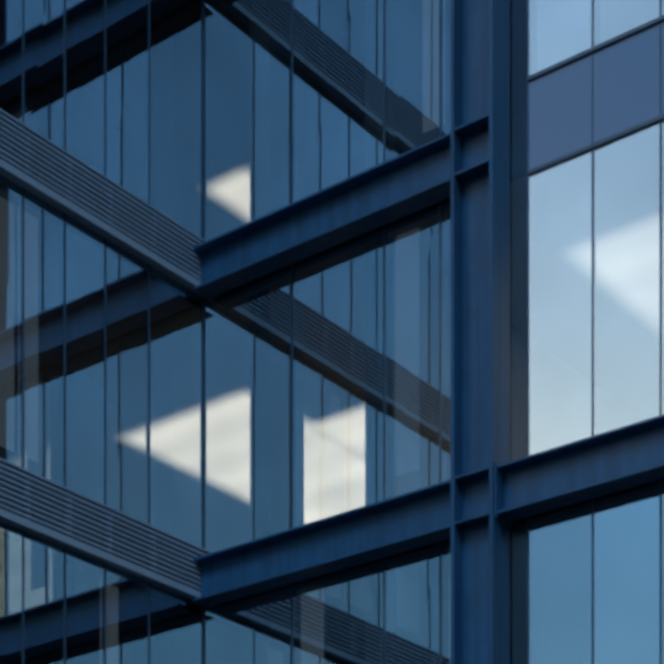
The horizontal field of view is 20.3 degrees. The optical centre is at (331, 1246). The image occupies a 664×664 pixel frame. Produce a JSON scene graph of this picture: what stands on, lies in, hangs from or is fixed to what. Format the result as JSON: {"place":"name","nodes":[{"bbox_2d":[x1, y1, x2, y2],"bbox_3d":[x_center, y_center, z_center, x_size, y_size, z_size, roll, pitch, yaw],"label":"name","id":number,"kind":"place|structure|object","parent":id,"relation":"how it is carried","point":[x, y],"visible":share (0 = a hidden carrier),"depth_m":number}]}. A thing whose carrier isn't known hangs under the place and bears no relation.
{"place":"outdoors","nodes":[
{"label":"outdoors","id":0,"kind":"place"},
{"bbox_2d":[0,119,200,591],"bbox_3d":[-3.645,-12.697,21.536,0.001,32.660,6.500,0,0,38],"label":"louvre cavity wall","id":1,"kind":"structure","parent":0,"point":[59,493],"depth_m":22.55},
{"bbox_2d":[0,0,201,663],"bbox_3d":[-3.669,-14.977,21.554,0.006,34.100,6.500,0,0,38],"label":"window glass","id":2,"kind":"object","parent":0,"point":[176,306],"visible":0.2,"depth_m":22.66},
{"bbox_2d":[205,0,663,663],"bbox_3d":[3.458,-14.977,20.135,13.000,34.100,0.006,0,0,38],"label":"window glass","id":3,"kind":"object","parent":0,"point":[591,372],"visible":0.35,"depth_m":22.21},
{"bbox_2d":[451,0,509,663],"bbox_3d":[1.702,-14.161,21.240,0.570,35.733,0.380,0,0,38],"label":"steel column","id":4,"kind":"structure","parent":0,"point":[480,306],"depth_m":21.22},
{"bbox_2d":[529,21,663,169],"bbox_3d":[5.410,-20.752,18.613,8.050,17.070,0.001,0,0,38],"label":"wall spandrels","id":5,"kind":"object","parent":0,"point":[625,83],"depth_m":20.54},
{"label":"ground","id":6,"kind":"structure","parent":0,"visible":0},
{"bbox_2d":[23,0,202,663],"bbox_3d":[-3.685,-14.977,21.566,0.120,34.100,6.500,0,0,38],"label":"window mullions","id":7,"kind":"object","parent":6,"relation":"on","point":[105,324],"depth_m":22.69},
{"bbox_2d":[0,108,210,600],"bbox_3d":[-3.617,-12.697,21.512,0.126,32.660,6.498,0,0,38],"label":"wall louvre frames","id":8,"kind":"structure","parent":7,"relation":"attached to","point":[28,183],"depth_m":22.44},
{"bbox_2d":[0,114,205,590],"bbox_3d":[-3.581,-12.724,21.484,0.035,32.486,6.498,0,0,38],"label":"wall louvre blades","id":9,"kind":"object","parent":8,"relation":"in","point":[78,182],"visible":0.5,"depth_m":22.42},
{"bbox_2d":[194,128,663,606],"bbox_3d":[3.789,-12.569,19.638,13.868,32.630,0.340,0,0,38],"label":"steel beams","id":10,"kind":"structure","parent":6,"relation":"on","point":[414,180],"depth_m":22.16},
{"bbox_2d":[203,0,663,663],"bbox_3d":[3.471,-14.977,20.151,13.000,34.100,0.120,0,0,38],"label":"window mullions","id":11,"kind":"object","parent":6,"relation":"on","point":[659,118],"depth_m":21.08}
]}

